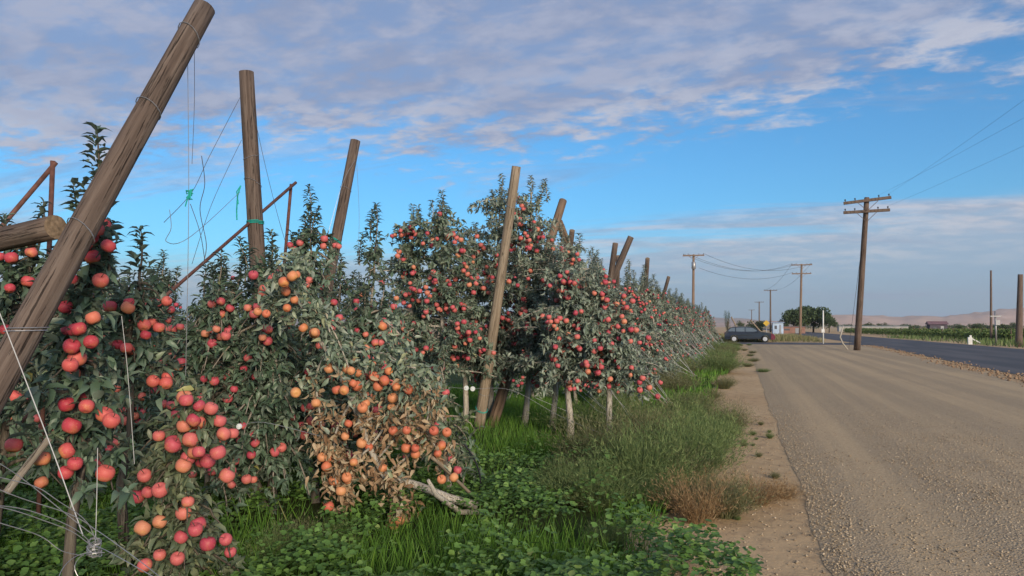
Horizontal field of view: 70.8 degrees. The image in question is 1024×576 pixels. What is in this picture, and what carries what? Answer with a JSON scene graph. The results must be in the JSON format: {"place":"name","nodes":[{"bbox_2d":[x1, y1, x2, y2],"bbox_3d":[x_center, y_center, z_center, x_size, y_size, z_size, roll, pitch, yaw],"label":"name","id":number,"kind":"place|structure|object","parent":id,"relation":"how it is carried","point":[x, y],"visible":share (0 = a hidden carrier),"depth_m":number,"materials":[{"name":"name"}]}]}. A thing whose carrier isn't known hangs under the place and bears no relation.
{"place":"outdoors","nodes":[
{"label":"outdoors","id":0,"kind":"place"},
{"bbox_2d":[0,464,158,575],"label":"wire bundle","id":1,"kind":"object","parent":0,"point":[94,546],"visible":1,"depth_m":2.25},
{"bbox_2d":[0,382,714,575],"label":"grass","id":2,"kind":"structure","parent":0,"point":[509,414],"depth_m":5.11,"materials":[{"name":"plant"}]},
{"bbox_2d":[0,341,719,575],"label":"orchard floor","id":3,"kind":"structure","parent":0,"point":[457,379],"depth_m":5.64,"materials":[{"name":"plant"}]},
{"bbox_2d":[0,160,57,538],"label":"pipe brace","id":4,"kind":"object","parent":3,"relation":"on","point":[50,170],"visible":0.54,"depth_m":4.99,"materials":[{"name":"metal"}]},
{"bbox_2d":[0,196,106,532],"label":"apple tree","id":5,"kind":"object","parent":3,"relation":"on","point":[16,277],"visible":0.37,"depth_m":4.50,"materials":[{"name":"green plant"}]},
{"bbox_2d":[0,122,145,575],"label":"apple tree","id":6,"kind":"object","parent":3,"relation":"on","point":[81,403],"visible":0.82,"depth_m":3.19,"materials":[{"name":"green plant"}]},
{"bbox_2d":[3,437,51,494],"bbox_3d":[-1.984,0.726,2.953,0.032,0.249,0.044,43,-28,-29],"label":"prop stick","id":7,"kind":"object","parent":6,"relation":"attached to","point":[11,486],"visible":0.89,"depth_m":2.95,"materials":[{"name":"beige wood"}]},
{"bbox_2d":[15,267,132,478],"bbox_3d":[-4.335,0.788,7.175,1.570,2.393,1.249,-1,-3,18],"label":"apple tree","id":8,"kind":"object","parent":3,"relation":"on","point":[47,417],"visible":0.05,"depth_m":6.88,"materials":[{"name":"green plant"}]},
{"bbox_2d":[0,0,214,413],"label":"trellis post","id":9,"kind":"object","parent":3,"relation":"on","point":[35,312],"visible":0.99,"depth_m":2.97,"materials":[{"name":"brown wood"}]},
{"bbox_2d":[0,215,66,251],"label":"brace log","id":10,"kind":"object","parent":9,"relation":"attached to","point":[34,231],"visible":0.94,"depth_m":3.16,"materials":[{"name":"brown wood"}]},
{"bbox_2d":[0,314,82,535],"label":"trellis wire","id":11,"kind":"object","parent":9,"relation":"attached to","point":[42,424],"visible":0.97,"depth_m":2.42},
{"bbox_2d":[185,66,188,375],"bbox_3d":[-1.577,-0.424,3.500,0.015,1.701,0.094,0,-3,-5],"label":"trellis wire","id":12,"kind":"object","parent":9,"relation":"hanging from","point":[188,217],"visible":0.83,"depth_m":3.50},
{"bbox_2d":[85,225,188,575],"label":"apple tree","id":13,"kind":"object","parent":3,"relation":"on","point":[144,319],"visible":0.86,"depth_m":4.34,"materials":[{"name":"green plant"}]},
{"bbox_2d":[85,266,198,481],"bbox_3d":[-3.334,0.829,6.835,1.243,2.073,1.313,1,-3,-23],"label":"apple tree","id":14,"kind":"object","parent":3,"relation":"on","point":[142,396],"visible":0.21,"depth_m":6.46,"materials":[{"name":"green plant"}]},
{"bbox_2d":[107,267,183,439],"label":"apple tree","id":15,"kind":"object","parent":3,"relation":"on","point":[142,274],"visible":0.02,"depth_m":8.46,"materials":[{"name":"green plant"}]},
{"bbox_2d":[16,181,296,425],"bbox_3d":[-3.325,0.336,6.095,0.370,3.001,3.308,-2,-4,36],"label":"pipe brace","id":16,"kind":"object","parent":3,"relation":"on","point":[222,246],"visible":0.42,"depth_m":6.84,"materials":[{"name":"metal"}]},
{"bbox_2d":[154,270,183,349],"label":"apple tree","id":17,"kind":"object","parent":3,"relation":"on","point":[175,299],"visible":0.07,"depth_m":17.04,"materials":[{"name":"green plant"}]},
{"bbox_2d":[149,249,192,378],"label":"apple tree","id":18,"kind":"object","parent":3,"relation":"on","point":[170,284],"visible":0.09,"depth_m":11.48,"materials":[{"name":"green plant"}]},
{"bbox_2d":[101,377,252,575],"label":"apple tree","id":19,"kind":"object","parent":3,"relation":"on","point":[183,522],"visible":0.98,"depth_m":3.68,"materials":[{"name":"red plant"}]},
{"bbox_2d":[128,247,288,525],"bbox_3d":[-2.397,0.852,5.969,1.481,2.423,1.247,-1,-3,18],"label":"apple tree","id":20,"kind":"object","parent":3,"relation":"on","point":[213,310],"visible":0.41,"depth_m":5.82,"materials":[{"name":"green plant"}]},
{"bbox_2d":[196,257,252,386],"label":"apple tree","id":21,"kind":"object","parent":3,"relation":"on","point":[238,314],"visible":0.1,"depth_m":11.41,"materials":[{"name":"green plant"}]},
{"bbox_2d":[239,70,265,481],"bbox_3d":[-2.464,-0.089,7.006,0.171,4.037,0.179,-3,0,-41],"label":"trellis post","id":22,"kind":"object","parent":3,"relation":"on","point":[254,209],"visible":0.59,"depth_m":6.94,"materials":[{"name":"brown wood"}]},
{"bbox_2d":[202,228,350,510],"bbox_3d":[-1.941,0.655,5.941,1.277,2.334,1.206,0,-3,-6],"label":"apple tree","id":23,"kind":"object","parent":3,"relation":"on","point":[269,345],"visible":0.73,"depth_m":5.66,"materials":[{"name":"green plant"}]},
{"bbox_2d":[240,518,315,574],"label":"weed clump","id":24,"kind":"object","parent":3,"relation":"on","point":[278,549],"visible":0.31,"depth_m":4.39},
{"bbox_2d":[267,510,334,555],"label":"weed clump","id":25,"kind":"object","parent":3,"relation":"on","point":[295,526],"visible":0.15,"depth_m":4.67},
{"bbox_2d":[249,184,385,503],"bbox_3d":[-1.899,0.388,6.604,1.142,2.960,1.821,2,-4,-39],"label":"apple tree","id":26,"kind":"object","parent":3,"relation":"on","point":[304,238],"visible":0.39,"depth_m":6.64,"materials":[{"name":"green plant"}]},
{"bbox_2d":[286,139,359,470],"bbox_3d":[-2.013,0.155,7.716,0.143,3.673,0.146,15,-11,-35],"label":"trellis post","id":27,"kind":"object","parent":3,"relation":"on","point":[342,205],"visible":0.38,"depth_m":7.84,"materials":[{"name":"brown wood"}]},
{"bbox_2d":[293,253,359,410],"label":"apple tree","id":28,"kind":"object","parent":3,"relation":"on","point":[343,288],"visible":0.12,"depth_m":10.59,"materials":[{"name":"green plant"}]},
{"bbox_2d":[322,514,362,550],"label":"weed clump","id":29,"kind":"object","parent":3,"relation":"on","point":[345,531],"visible":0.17,"depth_m":4.82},
{"bbox_2d":[252,247,478,530],"bbox_3d":[-1.072,0.775,5.334,1.722,2.131,0.719,0,-3,-5],"label":"broken apple tree","id":30,"kind":"object","parent":3,"relation":"on","point":[283,289],"visible":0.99,"depth_m":5.29,"materials":[{"name":"green plant"}]},
{"bbox_2d":[319,272,420,474],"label":"apple tree","id":31,"kind":"object","parent":3,"relation":"on","point":[367,311],"visible":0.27,"depth_m":7.01,"materials":[{"name":"green plant"}]},
{"bbox_2d":[328,202,413,443],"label":"apple tree","id":32,"kind":"object","parent":3,"relation":"on","point":[374,254],"visible":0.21,"depth_m":8.57,"materials":[{"name":"green plant"}]},
{"bbox_2d":[0,426,763,575],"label":"mallow ground cover","id":33,"kind":"object","parent":3,"relation":"on","point":[106,516],"visible":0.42,"depth_m":4.35,"materials":[{"name":"green plant"}]},
{"bbox_2d":[361,203,462,424],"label":"apple tree","id":34,"kind":"object","parent":3,"relation":"on","point":[406,262],"visible":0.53,"depth_m":10.23,"materials":[{"name":"green plant"}]},
{"bbox_2d":[384,190,504,432],"bbox_3d":[-0.991,0.296,10.122,1.735,3.505,1.443,-1,-3,18],"label":"apple tree","id":35,"kind":"object","parent":3,"relation":"on","point":[443,256],"visible":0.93,"depth_m":10.00,"materials":[{"name":"green plant"}]},
{"bbox_2d":[407,352,483,493],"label":"apple tree","id":36,"kind":"object","parent":3,"relation":"on","point":[452,425],"visible":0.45,"depth_m":6.13,"materials":[{"name":"green plant"}]},
{"bbox_2d":[431,456,484,508],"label":"fallen bare branch","id":37,"kind":"object","parent":3,"relation":"on","point":[447,471],"visible":0.62,"depth_m":5.22,"materials":[{"name":"beige wood"}]},
{"bbox_2d":[447,413,484,490],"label":"apple tree","id":38,"kind":"object","parent":3,"relation":"on","point":[461,450],"visible":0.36,"depth_m":6.35,"materials":[{"name":"green plant"}]},
{"bbox_2d":[424,222,521,427],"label":"apple tree","id":39,"kind":"object","parent":3,"relation":"on","point":[485,291],"visible":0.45,"depth_m":10.57,"materials":[{"name":"green plant"}]},
{"bbox_2d":[448,173,538,419],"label":"apple tree","id":40,"kind":"object","parent":3,"relation":"on","point":[499,204],"visible":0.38,"depth_m":10.93,"materials":[{"name":"green plant"}]},
{"bbox_2d":[473,166,520,430],"bbox_3d":[-0.208,0.222,10.051,0.182,3.833,0.177,2,12,-32],"label":"trellis post","id":41,"kind":"object","parent":3,"relation":"on","point":[484,394],"visible":0.87,"depth_m":9.96,"materials":[{"name":"beige wood"}]},
{"bbox_2d":[479,175,563,427],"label":"apple tree","id":42,"kind":"object","parent":3,"relation":"on","point":[532,226],"visible":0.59,"depth_m":10.65,"materials":[{"name":"green plant"}]},
{"bbox_2d":[494,244,558,404],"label":"apple tree","id":43,"kind":"object","parent":3,"relation":"on","point":[522,384],"visible":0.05,"depth_m":13.88,"materials":[{"name":"green plant"}]},
{"bbox_2d":[487,198,566,427],"bbox_3d":[0.285,0.286,11.638,0.176,4.281,0.168,-2,-33,34],"label":"trellis post","id":44,"kind":"object","parent":3,"relation":"on","point":[499,403],"visible":0.29,"depth_m":10.92,"materials":[{"name":"brown wood"}]},
{"bbox_2d":[500,222,606,430],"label":"apple tree","id":45,"kind":"object","parent":3,"relation":"on","point":[569,254],"visible":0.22,"depth_m":10.37,"materials":[{"name":"green plant"}]},
{"bbox_2d":[501,238,612,442],"bbox_3d":[0.595,0.665,9.491,1.728,2.696,1.317,-1,-3,18],"label":"apple tree","id":46,"kind":"object","parent":3,"relation":"on","point":[567,292],"visible":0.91,"depth_m":9.32,"materials":[{"name":"green plant"}]},
{"bbox_2d":[520,452,609,503],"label":"weed clump","id":47,"kind":"object","parent":3,"relation":"on","point":[556,480],"visible":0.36,"depth_m":6.16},
{"bbox_2d":[542,447,606,476],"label":"weed clump","id":48,"kind":"object","parent":3,"relation":"on","point":[574,457],"visible":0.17,"depth_m":6.88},
{"bbox_2d":[533,261,618,404],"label":"apple tree","id":49,"kind":"object","parent":3,"relation":"on","point":[581,388],"visible":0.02,"depth_m":13.50,"materials":[{"name":"green plant"}]},
{"bbox_2d":[554,472,619,507],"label":"weed clump","id":50,"kind":"object","parent":3,"relation":"on","point":[580,503],"visible":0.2,"depth_m":5.88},
{"bbox_2d":[532,398,652,464],"bbox_3d":[0.913,1.514,7.443,1.270,0.768,1.283,-3,-4,44],"label":"weed clump","id":51,"kind":"object","parent":3,"relation":"on","point":[583,439],"visible":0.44,"depth_m":7.36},
{"bbox_2d":[519,388,673,436],"bbox_3d":[1.218,1.709,10.001,2.151,0.651,2.069,-1,-3,13],"label":"weed clump","id":52,"kind":"object","parent":3,"relation":"on","point":[584,414],"visible":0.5,"depth_m":9.84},
{"bbox_2d":[534,450,664,511],"bbox_3d":[0.713,1.579,5.944,1.064,0.480,1.106,1,-3,-15],"label":"weed clump","id":53,"kind":"object","parent":3,"relation":"on","point":[615,490],"visible":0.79,"depth_m":5.83,"materials":[{"name":"plant"}]},
{"bbox_2d":[545,260,667,434],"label":"apple tree","id":54,"kind":"object","parent":3,"relation":"on","point":[618,352],"visible":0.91,"depth_m":9.12,"materials":[{"name":"green plant"}]},
{"bbox_2d":[576,515,637,552],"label":"weed clump","id":55,"kind":"object","parent":3,"relation":"on","point":[612,538],"visible":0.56,"depth_m":4.75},
{"bbox_2d":[607,243,617,287],"bbox_3d":[2.276,0.717,17.754,0.173,3.769,0.166,1,18,-16],"label":"trellis post","id":56,"kind":"object","parent":3,"relation":"on","point":[612,261],"visible":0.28,"depth_m":17.29,"materials":[{"name":"brown wood"}]},
{"bbox_2d":[584,250,651,402],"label":"apple tree","id":57,"kind":"object","parent":3,"relation":"on","point":[639,350],"visible":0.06,"depth_m":13.52,"materials":[{"name":"green plant"}]},
{"bbox_2d":[585,385,657,414],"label":"weed clump","id":58,"kind":"object","parent":3,"relation":"on","point":[625,396],"visible":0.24,"depth_m":11.45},
{"bbox_2d":[612,236,633,286],"bbox_3d":[2.199,0.630,18.261,0.190,4.189,0.192,30,15,34],"label":"trellis post","id":59,"kind":"object","parent":3,"relation":"on","point":[623,253],"visible":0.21,"depth_m":17.85,"materials":[{"name":"brown wood"}]},
{"bbox_2d":[564,410,714,494],"bbox_3d":[1.160,1.452,6.558,1.365,0.798,1.336,-1,-3,19],"label":"weed clump","id":60,"kind":"object","parent":3,"relation":"on","point":[643,459],"visible":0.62,"depth_m":6.43,"materials":[{"name":"plant"}]},
{"bbox_2d":[619,259,678,382],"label":"apple tree","id":61,"kind":"object","parent":3,"relation":"on","point":[652,350],"visible":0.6,"depth_m":16.82,"materials":[{"name":"green plant"}]},
{"bbox_2d":[597,393,703,451],"bbox_3d":[1.650,1.599,8.599,1.326,0.721,1.378,2,-4,-34],"label":"weed clump","id":62,"kind":"object","parent":3,"relation":"on","point":[637,423],"visible":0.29,"depth_m":8.56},
{"bbox_2d":[633,264,684,374],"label":"apple tree","id":63,"kind":"object","parent":3,"relation":"on","point":[651,295],"visible":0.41,"depth_m":20.68,"materials":[{"name":"green plant"}]},
{"bbox_2d":[633,370,692,392],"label":"weed clump","id":64,"kind":"object","parent":3,"relation":"on","point":[664,385],"visible":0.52,"depth_m":15.52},
{"bbox_2d":[619,461,711,500],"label":"weed clump","id":65,"kind":"object","parent":3,"relation":"on","point":[652,475],"visible":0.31,"depth_m":6.07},
{"bbox_2d":[633,402,702,428],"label":"weed clump","id":66,"kind":"object","parent":3,"relation":"on","point":[665,413],"visible":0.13,"depth_m":10.21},
{"bbox_2d":[650,280,697,363],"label":"apple tree","id":67,"kind":"object","parent":3,"relation":"on","point":[669,319],"visible":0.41,"depth_m":24.39,"materials":[{"name":"green plant"}]},
{"bbox_2d":[637,459,712,495],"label":"weed clump","id":68,"kind":"object","parent":3,"relation":"on","point":[683,474],"visible":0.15,"depth_m":6.34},
{"bbox_2d":[648,364,705,388],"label":"weed clump","id":69,"kind":"object","parent":3,"relation":"on","point":[685,377],"visible":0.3,"depth_m":16.20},
{"bbox_2d":[660,288,697,361],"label":"apple tree","id":70,"kind":"object","parent":3,"relation":"on","point":[678,315],"visible":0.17,"depth_m":28.37,"materials":[{"name":"green plant"}]},
{"bbox_2d":[647,391,714,427],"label":"weed clump","id":71,"kind":"object","parent":3,"relation":"on","point":[690,405],"visible":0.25,"depth_m":10.57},
{"bbox_2d":[673,296,705,358],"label":"apple tree","id":72,"kind":"object","parent":3,"relation":"on","point":[687,321],"visible":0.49,"depth_m":32.08,"materials":[{"name":"green plant"}]},
{"bbox_2d":[670,356,709,374],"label":"weed clump","id":73,"kind":"object","parent":3,"relation":"on","point":[693,367],"visible":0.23,"depth_m":21.77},
{"bbox_2d":[678,293,705,353],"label":"apple tree","id":74,"kind":"object","parent":3,"relation":"on","point":[686,310],"visible":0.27,"depth_m":35.90,"materials":[{"name":"green plant"}]},
{"bbox_2d":[665,389,726,407],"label":"weed clump","id":75,"kind":"object","parent":3,"relation":"on","point":[699,396],"visible":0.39,"depth_m":12.87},
{"bbox_2d":[683,301,714,348],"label":"apple tree","id":76,"kind":"object","parent":3,"relation":"on","point":[696,319],"visible":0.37,"depth_m":39.64,"materials":[{"name":"green plant"}]},
{"bbox_2d":[698,302,717,343],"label":"apple tree","id":77,"kind":"object","parent":3,"relation":"on","point":[703,314],"visible":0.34,"depth_m":52.06,"materials":[{"name":"green plant"}]},
{"bbox_2d":[184,317,764,326],"bbox_3d":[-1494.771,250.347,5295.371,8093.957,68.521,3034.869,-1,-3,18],"label":"hills","id":78,"kind":"structure","parent":0,"point":[719,320],"depth_m":4967.94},
{"bbox_2d":[0,0,1023,320],"label":"sky","id":79,"kind":"structure","parent":0,"point":[738,133],"materials":[{"name":"blue"}]},
{"bbox_2d":[242,339,865,344],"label":"cross road","id":80,"kind":"structure","parent":0,"point":[791,343],"depth_m":62.70,"materials":[{"name":"asphalt"}]},
{"bbox_2d":[724,326,774,341],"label":"parked car","id":81,"kind":"object","parent":80,"relation":"on","point":[749,332],"visible":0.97,"depth_m":67.66,"materials":[{"name":"paint"}]},
{"bbox_2d":[452,342,730,404],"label":"grass","id":82,"kind":"structure","parent":0,"point":[706,375],"depth_m":16.38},
{"bbox_2d":[184,327,1023,575],"bbox_3d":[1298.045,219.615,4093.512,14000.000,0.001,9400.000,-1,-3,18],"label":"ground","id":83,"kind":"structure","parent":0,"point":[750,388],"depth_m":5.94,"materials":[{"name":"soil"}]},
{"bbox_2d":[624,468,697,512],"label":"weed clump","id":84,"kind":"object","parent":83,"relation":"on","point":[651,502],"visible":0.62,"depth_m":5.82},
{"bbox_2d":[627,439,731,486],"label":"weed clump","id":85,"kind":"object","parent":83,"relation":"on","point":[694,469],"visible":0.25,"depth_m":6.59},
{"bbox_2d":[612,399,758,478],"bbox_3d":[1.681,1.480,7.063,1.414,0.797,1.470,1,-3,-18],"label":"weed clump","id":86,"kind":"object","parent":83,"relation":"on","point":[697,440],"visible":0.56,"depth_m":6.94,"materials":[{"name":"plant"}]},
{"bbox_2d":[683,253,703,306],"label":"utility pole","id":87,"kind":"object","parent":83,"relation":"on","point":[693,258],"visible":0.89,"depth_m":89.38,"materials":[{"name":"beige wood"}]},
{"bbox_2d":[642,458,749,525],"bbox_3d":[1.434,1.567,5.537,0.866,0.460,0.847,1,-3,-12],"label":"weed clump","id":88,"kind":"object","parent":83,"relation":"on","point":[699,514],"visible":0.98,"depth_m":5.48,"materials":[{"name":"plant"}]},
{"bbox_2d":[656,406,756,461],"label":"weed clump","id":89,"kind":"object","parent":83,"relation":"on","point":[710,431],"visible":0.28,"depth_m":8.07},
{"bbox_2d":[681,404,752,441],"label":"weed clump","id":90,"kind":"object","parent":83,"relation":"on","point":[726,420],"visible":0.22,"depth_m":9.11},
{"bbox_2d":[691,346,753,373],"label":"weed clump","id":91,"kind":"object","parent":83,"relation":"on","point":[726,363],"visible":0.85,"depth_m":22.90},
{"bbox_2d":[705,372,740,388],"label":"weed clump","id":92,"kind":"object","parent":83,"relation":"on","point":[722,383],"visible":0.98,"depth_m":17.28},
{"bbox_2d":[676,461,774,519],"bbox_3d":[1.688,1.595,5.695,0.804,0.420,0.773,0,-3,-8],"label":"weed clump","id":93,"kind":"object","parent":83,"relation":"on","point":[735,510],"visible":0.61,"depth_m":5.62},
{"bbox_2d":[707,394,760,430],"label":"weed clump","id":94,"kind":"object","parent":83,"relation":"on","point":[743,414],"visible":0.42,"depth_m":10.22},
{"bbox_2d":[660,407,825,575],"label":"dirt pebbles","id":95,"kind":"object","parent":83,"relation":"on","point":[797,562],"visible":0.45,"depth_m":5.44,"materials":[{"name":"gravel"}]},
{"bbox_2d":[709,463,810,505],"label":"weed clump","id":96,"kind":"object","parent":83,"relation":"on","point":[770,494],"visible":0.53,"depth_m":6.07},
{"bbox_2d":[715,332,824,341],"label":"dry brush","id":97,"kind":"object","parent":83,"relation":"on","point":[792,337],"visible":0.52,"depth_m":71.56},
{"bbox_2d":[763,477,812,498],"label":"weed clump","id":98,"kind":"object","parent":83,"relation":"on","point":[792,496],"visible":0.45,"depth_m":6.29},
{"bbox_2d":[779,307,807,325],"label":"broadleaf tree","id":99,"kind":"object","parent":83,"relation":"on","point":[792,316],"visible":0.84,"depth_m":171.27,"materials":[{"name":"green plant"}]},
{"bbox_2d":[791,263,811,334],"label":"utility pole","id":100,"kind":"object","parent":83,"relation":"on","point":[800,314],"visible":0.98,"depth_m":110.66,"materials":[{"name":"beige wood"}]},
{"bbox_2d":[797,305,832,331],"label":"broadleaf tree","id":101,"kind":"object","parent":83,"relation":"on","point":[814,315],"visible":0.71,"depth_m":173.83,"materials":[{"name":"green plant"}]},
{"bbox_2d":[843,328,1014,340],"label":"vine row","id":102,"kind":"object","parent":83,"relation":"on","point":[1001,334],"visible":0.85,"depth_m":88.85,"materials":[{"name":"green plant"}]},
{"bbox_2d":[990,270,992,338],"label":"utility pole","id":103,"kind":"object","parent":83,"relation":"on","point":[991,329],"visible":0.95,"depth_m":69.23,"materials":[{"name":"brown wood"}]},
{"bbox_2d":[1015,274,1022,346],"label":"utility pole","id":104,"kind":"object","parent":83,"relation":"on","point":[1019,322],"visible":0.95,"depth_m":53.02,"materials":[{"name":"brown wood"}]},
{"bbox_2d":[713,308,1023,326],"bbox_3d":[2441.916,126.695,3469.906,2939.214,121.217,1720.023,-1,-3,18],"label":"hills","id":105,"kind":"structure","parent":0,"point":[1008,316],"depth_m":3313.35,"materials":[{"name":"soil"}]},
{"bbox_2d":[837,326,907,331],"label":"building","id":106,"kind":"structure","parent":0,"point":[839,328],"depth_m":205.97,"materials":[{"name":"metal"}]},
{"bbox_2d":[747,345,1023,575],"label":"gravel track","id":107,"kind":"structure","parent":0,"point":[803,381],"depth_m":8.77,"materials":[{"name":"gravel"}]},
{"bbox_2d":[843,194,891,349],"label":"utility pole","id":108,"kind":"object","parent":107,"relation":"on","point":[866,211],"visible":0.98,"depth_m":42.65,"materials":[{"name":"brown wood"}]},
{"bbox_2d":[861,345,1023,386],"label":"road edge clods","id":109,"kind":"object","parent":107,"relation":"on","point":[1007,374],"visible":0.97,"depth_m":26.19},
{"bbox_2d":[762,328,1023,375],"bbox_3d":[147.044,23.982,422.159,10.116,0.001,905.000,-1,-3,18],"label":"road","id":110,"kind":"structure","parent":0,"point":[1002,359],"depth_m":42.63,"materials":[{"name":"asphalt"}]},
{"bbox_2d":[925,321,947,328],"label":"shed","id":111,"kind":"structure","parent":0,"point":[936,324],"depth_m":148.98,"materials":[{"name":"metal"}]},
{"bbox_2d":[882,334,1023,347],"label":"roadside grass","id":112,"kind":"structure","parent":0,"point":[991,342],"depth_m":66.77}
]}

